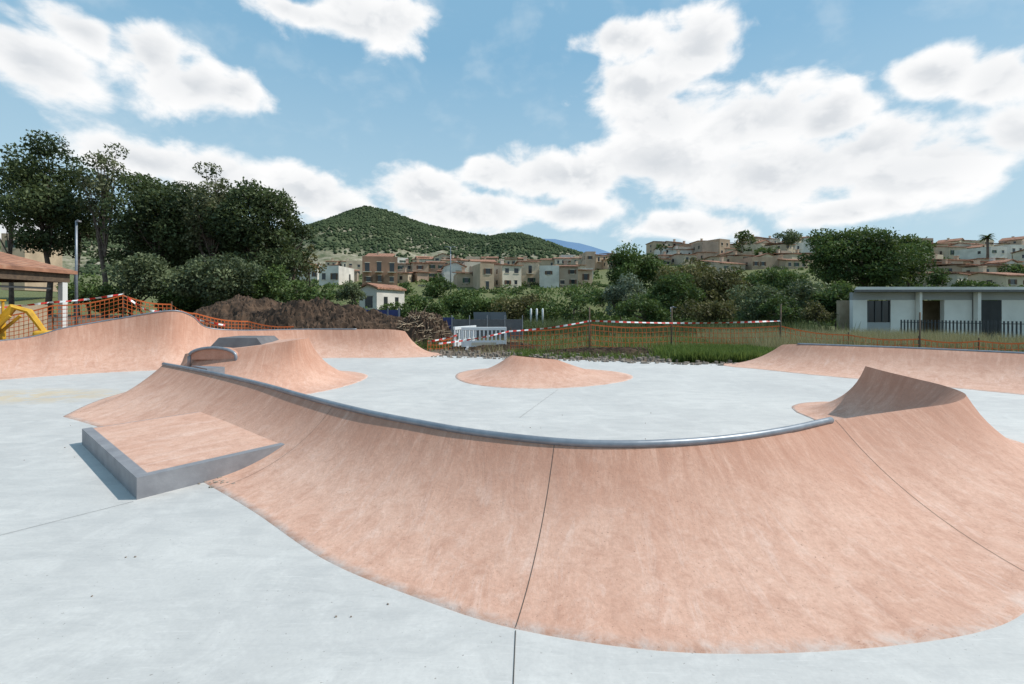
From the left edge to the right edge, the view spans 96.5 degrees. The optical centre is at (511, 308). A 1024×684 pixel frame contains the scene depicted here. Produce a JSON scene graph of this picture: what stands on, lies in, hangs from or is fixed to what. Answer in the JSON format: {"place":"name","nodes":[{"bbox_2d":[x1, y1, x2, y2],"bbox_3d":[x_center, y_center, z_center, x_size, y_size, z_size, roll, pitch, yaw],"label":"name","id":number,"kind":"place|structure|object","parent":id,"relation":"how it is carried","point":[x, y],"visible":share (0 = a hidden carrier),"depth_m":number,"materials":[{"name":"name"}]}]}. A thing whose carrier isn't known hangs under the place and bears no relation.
{"place":"outdoors","nodes":[
{"label":"outdoors","id":0,"kind":"place"},
{"bbox_2d":[0,209,577,274],"bbox_3d":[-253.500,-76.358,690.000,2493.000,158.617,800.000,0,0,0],"label":"forested hill","id":1,"kind":"structure","parent":0,"point":[327,254],"depth_m":489.56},
{"bbox_2d":[79,205,582,274],"bbox_3d":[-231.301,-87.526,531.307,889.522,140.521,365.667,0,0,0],"label":"hill forest","id":2,"kind":"object","parent":1,"relation":"on","point":[342,219],"visible":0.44,"depth_m":561.94,"materials":[{"name":"plant"}]},
{"bbox_2d":[0,253,1013,363],"bbox_3d":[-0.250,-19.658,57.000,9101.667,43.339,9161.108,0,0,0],"label":"ground","id":3,"kind":"structure","parent":0,"point":[25,297],"depth_m":80.09,"materials":[{"name":"soil"}]},
{"bbox_2d":[0,168,35,304],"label":"eucalyptus tree","id":4,"kind":"object","parent":3,"relation":"on","point":[10,250],"visible":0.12,"depth_m":35.93,"materials":[{"name":"green plant"}]},
{"bbox_2d":[0,299,51,339],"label":"yellow mini excavator","id":5,"kind":"object","parent":3,"relation":"on","point":[6,314],"visible":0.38,"depth_m":15.31,"materials":[{"name":"paint"}]},
{"bbox_2d":[1,233,61,291],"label":"walls","id":6,"kind":"structure","parent":3,"relation":"on","point":[55,260],"depth_m":76.83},
{"bbox_2d":[0,252,77,338],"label":"tiled pavilion","id":7,"kind":"structure","parent":3,"relation":"on","point":[15,269],"depth_m":18.55,"materials":[{"name":"tile"}]},
{"bbox_2d":[0,129,111,314],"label":"eucalyptus tree","id":8,"kind":"object","parent":3,"relation":"on","point":[37,201],"visible":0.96,"depth_m":34.01,"materials":[{"name":"green plant"}]},
{"bbox_2d":[74,219,80,324],"bbox_3d":[-22.812,-1.642,24.000,0.270,6.053,0.160,0,0,0],"label":"street lamp","id":9,"kind":"object","parent":3,"relation":"on","point":[76,258],"visible":0.75,"depth_m":23.96,"materials":[{"name":"metal"}]},
{"bbox_2d":[46,175,111,315],"bbox_3d":[-34.122,-4.920,35.870,3.932,11.761,3.282,0,0,0],"label":"eucalyptus tree","id":10,"kind":"object","parent":3,"relation":"on","point":[80,245],"visible":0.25,"depth_m":35.87,"materials":[{"name":"green plant"}]},
{"bbox_2d":[55,273,116,317],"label":"olive tree","id":11,"kind":"object","parent":3,"relation":"on","point":[89,290],"visible":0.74,"depth_m":28.40,"materials":[{"name":"green plant"}]},
{"bbox_2d":[68,142,142,316],"bbox_3d":[-30.475,-5.720,34.040,4.222,13.561,3.881,0,0,0],"label":"eucalyptus tree","id":12,"kind":"object","parent":3,"relation":"on","point":[100,187],"visible":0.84,"depth_m":33.73,"materials":[{"name":"green plant"}]},
{"bbox_2d":[87,282,144,316],"bbox_3d":[-26.066,-0.362,29.714,3.262,2.773,3.621,0,0,0],"label":"shrub","id":13,"kind":"object","parent":3,"relation":"on","point":[99,306],"visible":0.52,"depth_m":29.60,"materials":[{"name":"green plant"}]},
{"bbox_2d":[104,206,148,315],"bbox_3d":[-30.760,-3.646,37.005,3.696,9.362,3.264,0,0,0],"label":"eucalyptus tree","id":14,"kind":"object","parent":3,"relation":"on","point":[120,256],"visible":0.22,"depth_m":36.45,"materials":[{"name":"green plant"}]},
{"bbox_2d":[100,252,177,313],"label":"olive tree","id":15,"kind":"object","parent":3,"relation":"on","point":[141,273],"visible":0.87,"depth_m":28.95,"materials":[{"name":"green plant"}]},
{"bbox_2d":[95,171,202,310],"bbox_3d":[-26.304,-4.705,34.772,7.572,11.536,7.819,0,0,0],"label":"eucalyptus tree","id":16,"kind":"object","parent":3,"relation":"on","point":[155,215],"visible":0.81,"depth_m":33.53,"materials":[{"name":"green plant"}]},
{"bbox_2d":[6,292,294,338],"bbox_3d":[-14.036,0.804,18.019,9.916,2.831,0.716,0,0,-33],"label":"orange safety net","id":17,"kind":"object","parent":3,"relation":"on","point":[104,311],"visible":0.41,"depth_m":16.98,"materials":[{"name":"plastic"}]},
{"bbox_2d":[152,274,218,313],"bbox_3d":[-21.909,-0.639,31.007,5.534,3.210,4.407,0,0,41],"label":"shrub","id":18,"kind":"object","parent":3,"relation":"on","point":[190,304],"visible":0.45,"depth_m":29.51,"materials":[{"name":"green plant"}]},
{"bbox_2d":[170,161,232,261],"bbox_3d":[-22.565,-4.897,33.840,4.556,11.705,4.118,0,0,-30],"label":"eucalyptus tree","id":19,"kind":"object","parent":3,"relation":"on","point":[197,193],"visible":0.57,"depth_m":33.32,"materials":[{"name":"green plant"}]},
{"bbox_2d":[156,251,268,306],"bbox_3d":[-18.597,-1.297,29.037,6.041,4.500,5.202,0,0,0],"label":"olive tree","id":20,"kind":"object","parent":3,"relation":"on","point":[221,280],"visible":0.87,"depth_m":27.84,"materials":[{"name":"green plant"}]},
{"bbox_2d":[169,186,262,268],"bbox_3d":[-22.597,-4.405,35.672,6.677,10.702,5.644,0,0,-25],"label":"eucalyptus tree","id":21,"kind":"object","parent":3,"relation":"on","point":[189,253],"visible":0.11,"depth_m":34.32,"materials":[{"name":"green plant"}]},
{"bbox_2d":[190,294,281,329],"bbox_3d":[-14.200,0.591,25.000,7.600,2.811,6.000,0,0,0],"label":"soil heap","id":22,"kind":"object","parent":3,"relation":"on","point":[238,307],"visible":0.32,"depth_m":23.72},
{"bbox_2d":[199,176,303,287],"bbox_3d":[-19.104,-4.416,34.149,7.178,10.607,6.048,0,0,0],"label":"eucalyptus tree","id":23,"kind":"object","parent":3,"relation":"on","point":[264,208],"visible":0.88,"depth_m":32.92,"materials":[{"name":"green plant"}]},
{"bbox_2d":[241,262,290,301],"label":"olive tree","id":24,"kind":"object","parent":3,"relation":"on","point":[270,278],"visible":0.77,"depth_m":29.77,"materials":[{"name":"green plant"}]},
{"bbox_2d":[265,210,318,291],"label":"eucalyptus tree","id":25,"kind":"object","parent":3,"relation":"on","point":[301,230],"visible":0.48,"depth_m":35.93,"materials":[{"name":"green plant"}]},
{"bbox_2d":[267,279,326,302],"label":"shrub","id":26,"kind":"object","parent":3,"relation":"on","point":[307,294],"visible":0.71,"depth_m":29.71,"materials":[{"name":"green plant"}]},
{"bbox_2d":[243,297,378,329],"bbox_3d":[-10.400,0.689,24.200,9.200,2.660,5.200,0,0,0],"label":"soil heap","id":27,"kind":"object","parent":3,"relation":"on","point":[318,313],"visible":0.45,"depth_m":22.91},
{"bbox_2d":[296,243,326,286],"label":"eucalyptus tree","id":28,"kind":"object","parent":3,"relation":"on","point":[314,259],"visible":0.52,"depth_m":39.93,"materials":[{"name":"green plant"}]},
{"bbox_2d":[319,266,353,285],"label":"walls","id":29,"kind":"structure","parent":3,"relation":"on","point":[343,273],"depth_m":106.14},
{"bbox_2d":[334,280,366,306],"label":"olive tree","id":30,"kind":"object","parent":3,"relation":"on","point":[354,292],"visible":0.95,"depth_m":31.81,"materials":[{"name":"green plant"}]},
{"bbox_2d":[362,256,397,285],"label":"walls","id":31,"kind":"structure","parent":3,"relation":"on","point":[385,266],"depth_m":99.07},
{"bbox_2d":[359,283,406,309],"bbox_3d":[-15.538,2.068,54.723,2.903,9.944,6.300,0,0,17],"label":"white cottage","id":32,"kind":"structure","parent":3,"relation":"on","point":[377,295],"depth_m":52.36,"materials":[{"name":"paint"}]},
{"bbox_2d":[367,309,404,329],"bbox_3d":[-7.200,1.016,25.000,7.800,2.008,4.400,0,0,0],"label":"soil heap","id":33,"kind":"object","parent":3,"relation":"on","point":[385,321],"visible":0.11,"depth_m":24.25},
{"bbox_2d":[377,301,410,317],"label":"shrub","id":34,"kind":"object","parent":3,"relation":"on","point":[403,310],"visible":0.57,"depth_m":43.60,"materials":[{"name":"green plant"}]},
{"bbox_2d":[396,303,451,343],"bbox_3d":[-4.460,0.876,22.229,3.385,2.259,2.954,0,0,0],"label":"dry branch pile","id":35,"kind":"object","parent":3,"relation":"on","point":[415,318],"visible":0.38,"depth_m":21.80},
{"bbox_2d":[396,309,453,347],"bbox_3d":[-4.400,1.024,22.500,3.400,1.997,2.800,0,0,0],"label":"rubble heap","id":36,"kind":"object","parent":3,"relation":"on","point":[431,325],"visible":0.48,"depth_m":21.73,"materials":[{"name":"stone"}]},
{"bbox_2d":[403,294,449,316],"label":"shrub","id":37,"kind":"object","parent":3,"relation":"on","point":[418,301],"visible":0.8,"depth_m":45.58,"materials":[{"name":"green plant"}]},
{"bbox_2d":[422,273,453,297],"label":"tree","id":38,"kind":"object","parent":3,"relation":"on","point":[437,285],"visible":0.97,"depth_m":74.17,"materials":[{"name":"green plant"}]},
{"bbox_2d":[436,288,487,315],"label":"tree","id":39,"kind":"object","parent":3,"relation":"on","point":[454,300],"visible":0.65,"depth_m":50.88,"materials":[{"name":"green plant"}]},
{"bbox_2d":[453,273,471,286],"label":"walls","id":40,"kind":"structure","parent":3,"relation":"on","point":[458,277],"depth_m":96.94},
{"bbox_2d":[453,325,475,346],"bbox_3d":[-2.191,1.340,21.400,0.600,1.020,2.000,0,0,24],"label":"plastic crowd barrier","id":41,"kind":"object","parent":3,"relation":"on","point":[458,330],"visible":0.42,"depth_m":21.02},
{"bbox_2d":[469,263,493,289],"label":"walls","id":42,"kind":"structure","parent":3,"relation":"on","point":[480,278],"depth_m":91.28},
{"bbox_2d":[458,294,506,318],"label":"shrub","id":43,"kind":"object","parent":3,"relation":"on","point":[474,304],"visible":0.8,"depth_m":41.19,"materials":[{"name":"green plant"}]},
{"bbox_2d":[461,327,505,349],"bbox_3d":[-1.247,1.340,20.300,2.000,1.020,0.600,0,0,-2],"label":"plastic crowd barrier","id":44,"kind":"object","parent":3,"relation":"on","point":[468,344],"visible":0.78,"depth_m":20.26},
{"bbox_2d":[451,315,522,339],"bbox_3d":[-1.466,1.200,27.000,4.218,1.600,0.120,0,0,0],"label":"construction screen","id":45,"kind":"object","parent":3,"relation":"on","point":[514,324],"visible":0.47,"depth_m":27.00,"materials":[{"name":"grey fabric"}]},
{"bbox_2d":[447,341,550,351],"bbox_3d":[-0.500,1.752,20.800,5.200,0.542,2.400,0,0,0],"label":"soil heap","id":46,"kind":"object","parent":3,"relation":"on","point":[503,346],"visible":0.3,"depth_m":20.12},
{"bbox_2d":[494,265,520,287],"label":"walls","id":47,"kind":"structure","parent":3,"relation":"on","point":[501,276],"depth_m":95.14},
{"bbox_2d":[487,293,550,321],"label":"shrub","id":48,"kind":"object","parent":3,"relation":"on","point":[513,309],"visible":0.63,"depth_m":40.66,"materials":[{"name":"green plant"}]},
{"bbox_2d":[515,262,538,285],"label":"walls","id":49,"kind":"structure","parent":3,"relation":"on","point":[525,276],"depth_m":101.08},
{"bbox_2d":[524,301,571,323],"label":"shrub","id":50,"kind":"object","parent":3,"relation":"on","point":[552,313],"visible":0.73,"depth_m":37.59,"materials":[{"name":"green plant"}]},
{"bbox_2d":[539,265,558,287],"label":"walls","id":51,"kind":"structure","parent":3,"relation":"on","point":[545,281],"depth_m":95.00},
{"bbox_2d":[559,267,577,286],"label":"walls","id":52,"kind":"structure","parent":3,"relation":"on","point":[564,275],"depth_m":95.99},
{"bbox_2d":[559,293,593,321],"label":"tree","id":53,"kind":"object","parent":3,"relation":"on","point":[579,302],"visible":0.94,"depth_m":35.80,"materials":[{"name":"green plant"}]},
{"bbox_2d":[505,346,659,359],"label":"grass","id":54,"kind":"structure","parent":3,"relation":"on","point":[525,353],"depth_m":17.55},
{"bbox_2d":[582,251,594,270],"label":"walls","id":55,"kind":"structure","parent":3,"relation":"on","point":[587,263],"depth_m":163.03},
{"bbox_2d":[589,307,589,346],"bbox_3d":[3.196,1.073,18.901,0.075,2.254,0.053,0,0,0],"label":"fence post","id":56,"kind":"object","parent":3,"relation":"on","point":[589,326],"visible":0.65,"depth_m":18.88,"materials":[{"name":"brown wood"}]},
{"bbox_2d":[439,320,779,343],"bbox_3d":[4.273,0.986,19.244,14.604,1.020,0.705,0,0,-1],"label":"barrier tape","id":57,"kind":"object","parent":56,"relation":"attached to","point":[613,322],"visible":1,"depth_m":19.25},
{"bbox_2d":[431,349,748,365],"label":"rubble stones","id":58,"kind":"object","parent":3,"relation":"on","point":[656,359],"visible":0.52,"depth_m":16.57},
{"bbox_2d":[528,347,653,356],"bbox_3d":[4.500,1.787,18.600,9.000,0.466,2.000,0,0,0],"label":"soil heap","id":59,"kind":"object","parent":3,"relation":"on","point":[629,350],"visible":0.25,"depth_m":18.23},
{"bbox_2d":[586,288,608,317],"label":"tree","id":60,"kind":"object","parent":3,"relation":"on","point":[596,299],"visible":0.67,"depth_m":54.89,"materials":[{"name":"green plant"}]},
{"bbox_2d":[600,271,647,323],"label":"olive tree","id":61,"kind":"object","parent":3,"relation":"on","point":[614,293],"visible":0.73,"depth_m":43.38,"materials":[{"name":"plant"}]},
{"bbox_2d":[604,240,669,293],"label":"tree","id":62,"kind":"object","parent":3,"relation":"on","point":[630,260],"visible":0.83,"depth_m":71.25,"materials":[{"name":"green plant"}]},
{"bbox_2d":[436,328,837,353],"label":"dry grass","id":63,"kind":"structure","parent":3,"relation":"on","point":[606,338],"depth_m":22.46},
{"bbox_2d":[612,292,674,326],"bbox_3d":[9.671,0.574,33.722,4.369,3.599,3.068,0,0,21],"label":"shrub","id":64,"kind":"object","parent":3,"relation":"on","point":[657,312],"visible":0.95,"depth_m":33.51,"materials":[{"name":"green plant"}]},
{"bbox_2d":[272,255,1023,326],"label":"hillside shrubs","id":65,"kind":"object","parent":3,"relation":"on","point":[575,289],"visible":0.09,"depth_m":78.76,"materials":[{"name":"green plant"}]},
{"bbox_2d":[637,270,706,324],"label":"tree","id":66,"kind":"object","parent":3,"relation":"on","point":[665,289],"visible":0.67,"depth_m":39.10,"materials":[{"name":"green plant"}]},
{"bbox_2d":[513,317,860,338],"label":"tall weeds","id":67,"kind":"object","parent":3,"relation":"on","point":[534,324],"visible":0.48,"depth_m":29.54,"materials":[{"name":"green plant"}]},
{"bbox_2d":[517,331,858,349],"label":"grass","id":68,"kind":"structure","parent":3,"relation":"on","point":[636,343],"depth_m":23.26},
{"bbox_2d":[653,256,725,303],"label":"tree","id":69,"kind":"object","parent":3,"relation":"on","point":[696,271],"visible":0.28,"depth_m":53.53,"materials":[{"name":"green plant"}]},
{"bbox_2d":[691,241,717,254],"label":"walls","id":70,"kind":"structure","parent":3,"relation":"on","point":[708,246],"depth_m":160.19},
{"bbox_2d":[672,299,737,326],"bbox_3d":[14.302,0.798,34.152,4.372,3.096,3.464,0,0,0],"label":"shrub","id":71,"kind":"object","parent":3,"relation":"on","point":[710,311],"visible":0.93,"depth_m":33.56,"materials":[{"name":"green plant"}]},
{"bbox_2d":[636,343,775,362],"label":"green weeds","id":72,"kind":"object","parent":3,"relation":"on","point":[709,353],"visible":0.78,"depth_m":16.05,"materials":[{"name":"green plant"}]},
{"bbox_2d":[683,264,753,319],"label":"tree","id":73,"kind":"object","parent":3,"relation":"on","point":[715,285],"visible":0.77,"depth_m":41.16,"materials":[{"name":"green plant"}]},
{"bbox_2d":[733,229,758,252],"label":"pine tree","id":74,"kind":"object","parent":3,"relation":"on","point":[741,237],"visible":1,"depth_m":149.43,"materials":[{"name":"green plant"}]},
{"bbox_2d":[726,283,786,320],"bbox_3d":[19.605,0.107,35.868,4.555,4.211,3.980,0,0,0],"label":"shrub","id":75,"kind":"object","parent":3,"relation":"on","point":[756,299],"visible":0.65,"depth_m":35.31,"materials":[{"name":"green plant"}]},
{"bbox_2d":[734,257,781,269],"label":"walls","id":76,"kind":"structure","parent":3,"relation":"on","point":[770,261],"depth_m":118.15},
{"bbox_2d":[738,268,788,314],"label":"tree","id":77,"kind":"object","parent":3,"relation":"on","point":[767,276],"visible":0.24,"depth_m":49.36,"materials":[{"name":"green plant"}]},
{"bbox_2d":[510,322,1023,351],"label":"orange safety net","id":78,"kind":"object","parent":3,"relation":"on","point":[755,332],"visible":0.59,"depth_m":19.25,"materials":[{"name":"plastic"}]},
{"bbox_2d":[756,293,805,324],"bbox_3d":[19.561,0.532,33.095,2.974,3.356,3.003,0,0,-21],"label":"shrub","id":79,"kind":"object","parent":3,"relation":"on","point":[787,309],"visible":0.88,"depth_m":32.83,"materials":[{"name":"green plant"}]},
{"bbox_2d":[772,229,803,250],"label":"tree","id":80,"kind":"object","parent":3,"relation":"on","point":[789,237],"visible":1,"depth_m":168.28,"materials":[{"name":"green plant"}]},
{"bbox_2d":[765,270,813,316],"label":"shrub","id":81,"kind":"object","parent":3,"relation":"on","point":[785,280],"visible":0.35,"depth_m":45.29,"materials":[{"name":"green plant"}]},
{"bbox_2d":[774,278,835,322],"bbox_3d":[24.262,-0.132,37.128,5.098,4.688,4.988,0,0,-32],"label":"shrub","id":82,"kind":"object","parent":3,"relation":"on","point":[804,292],"visible":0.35,"depth_m":36.63,"materials":[{"name":"green plant"}]},
{"bbox_2d":[800,300,837,328],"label":"shrub","id":83,"kind":"object","parent":3,"relation":"on","point":[807,314],"visible":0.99,"depth_m":30.81,"materials":[{"name":"green plant"}]},
{"bbox_2d":[797,228,863,288],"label":"plane tree","id":84,"kind":"object","parent":3,"relation":"on","point":[819,240],"visible":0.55,"depth_m":59.47,"materials":[{"name":"green plant"}]},
{"bbox_2d":[807,279,854,325],"bbox_3d":[24.881,-0.037,34.934,4.087,4.486,3.154,0,0,0],"label":"shrub","id":85,"kind":"object","parent":3,"relation":"on","point":[839,292],"visible":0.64,"depth_m":34.61,"materials":[{"name":"green plant"}]},
{"bbox_2d":[813,225,932,286],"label":"plane tree","id":86,"kind":"object","parent":3,"relation":"on","point":[882,265],"visible":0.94,"depth_m":56.11,"materials":[{"name":"green plant"}]},
{"bbox_2d":[892,233,937,286],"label":"plane tree","id":87,"kind":"object","parent":3,"relation":"on","point":[916,271],"visible":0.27,"depth_m":58.73,"materials":[{"name":"green plant"}]},
{"bbox_2d":[837,300,994,335],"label":"recess wall","id":88,"kind":"structure","parent":3,"relation":"on","point":[930,310],"depth_m":32.20,"materials":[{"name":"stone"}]},
{"bbox_2d":[850,300,1023,337],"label":"white wall panels","id":89,"kind":"object","parent":3,"relation":"on","point":[958,310],"visible":0.57,"depth_m":30.00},
{"bbox_2d":[867,301,888,321],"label":"windows","id":90,"kind":"structure","parent":89,"relation":"attached to","point":[878,311],"depth_m":30.10,"materials":[{"name":"black glass"}]},
{"bbox_2d":[867,322,889,333],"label":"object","id":91,"kind":"object","parent":89,"relation":"attached to","point":[879,326],"depth_m":30.05,"materials":[{"name":"paint"}]},
{"bbox_2d":[868,300,1001,332],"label":"louvres and mullions","id":92,"kind":"object","parent":89,"relation":"attached to","point":[991,310],"visible":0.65,"depth_m":30.01,"materials":[{"name":"metal"}]},
{"bbox_2d":[850,292,1023,299],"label":"fascia","id":93,"kind":"structure","parent":89,"relation":"attached to","point":[934,295],"depth_m":30.02,"materials":[{"name":"grey concrete"}]},
{"bbox_2d":[855,287,1023,289],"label":"roof slab","id":94,"kind":"structure","parent":89,"relation":"on","point":[939,288],"depth_m":29.30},
{"bbox_2d":[854,290,1023,291],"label":"roof shadow edge","id":95,"kind":"object","parent":94,"relation":"attached to","point":[938,290],"visible":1,"depth_m":29.32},
{"bbox_2d":[924,267,951,286],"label":"tree","id":96,"kind":"object","parent":3,"relation":"on","point":[938,277],"visible":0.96,"depth_m":75.03,"materials":[{"name":"green plant"}]},
{"bbox_2d":[916,292,980,336],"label":"columns","id":97,"kind":"structure","parent":3,"relation":"on","point":[977,306],"depth_m":29.69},
{"bbox_2d":[900,320,1021,342],"bbox_3d":[24.128,1.260,22.174,8.084,1.280,0.080,0,0,45],"label":"vertical bar fence","id":98,"kind":"object","parent":3,"relation":"on","point":[968,323],"visible":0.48,"depth_m":23.24,"materials":[{"name":"metal"}]},
{"bbox_2d":[951,278,998,286],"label":"tree","id":99,"kind":"object","parent":3,"relation":"on","point":[969,283],"visible":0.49,"depth_m":59.39,"materials":[{"name":"green plant"}]},
{"bbox_2d":[954,246,1006,258],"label":"walls","id":100,"kind":"structure","parent":3,"relation":"on","point":[972,253],"depth_m":141.06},
{"bbox_2d":[968,276,1023,286],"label":"walls","id":101,"kind":"structure","parent":3,"relation":"on","point":[1000,280],"depth_m":77.08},
{"bbox_2d":[997,263,1023,273],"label":"tree","id":102,"kind":"object","parent":3,"relation":"on","point":[1015,268],"visible":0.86,"depth_m":84.84,"materials":[{"name":"green plant"}]},
{"bbox_2d":[0,356,1023,683],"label":"skatepark floor","id":103,"kind":"structure","parent":0,"point":[206,584],"depth_m":3.01,"materials":[{"name":"concrete"}]},
{"bbox_2d":[82,412,284,499],"bbox_3d":[-4.032,1.708,5.898,2.794,0.225,1.850,0,0,39],"label":"manual pad ledge","id":104,"kind":"object","parent":103,"relation":"on","point":[141,459],"visible":0.72,"depth_m":5.20,"materials":[{"name":"pink concrete"}]},
{"bbox_2d":[0,310,441,379],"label":"wave bank","id":105,"kind":"structure","parent":103,"relation":"on","point":[150,341],"depth_m":14.43,"materials":[{"name":"pink concrete"}]},
{"bbox_2d":[181,336,367,393],"bbox_3d":[-6.237,1.255,10.891,5.014,1.150,4.843,0,0,0],"label":"ledge hump","id":106,"kind":"object","parent":103,"relation":"on","point":[300,365],"visible":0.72,"depth_m":10.29,"materials":[{"name":"pink concrete"}]},
{"bbox_2d":[63,362,1023,653],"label":"curved quarter pipe spine","id":107,"kind":"object","parent":103,"relation":"on","point":[875,508],"visible":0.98,"depth_m":3.61,"materials":[{"name":"pink concrete"}]},
{"bbox_2d":[455,355,632,388],"bbox_3d":[0.848,1.536,12.105,4.750,0.587,3.757,0,0,0],"label":"mound","id":108,"kind":"object","parent":103,"relation":"on","point":[520,372],"visible":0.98,"depth_m":11.43,"materials":[{"name":"pink concrete"}]},
{"bbox_2d":[724,343,1023,394],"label":"bank","id":109,"kind":"structure","parent":103,"relation":"on","point":[992,371],"depth_m":12.17,"materials":[{"name":"pink concrete"}]},
{"bbox_2d":[0,0,1023,253],"label":"sky","id":110,"kind":"structure","parent":0,"point":[600,124],"materials":[{"name":"blue"}]},
{"bbox_2d":[545,239,609,254],"bbox_3d":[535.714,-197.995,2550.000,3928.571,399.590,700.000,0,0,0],"label":"distant hill","id":111,"kind":"structure","parent":0,"point":[583,248],"depth_m":2484.98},
{"bbox_2d":[681,326,1023,351],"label":"dry grass","id":112,"kind":"structure","parent":0,"point":[774,341],"depth_m":19.24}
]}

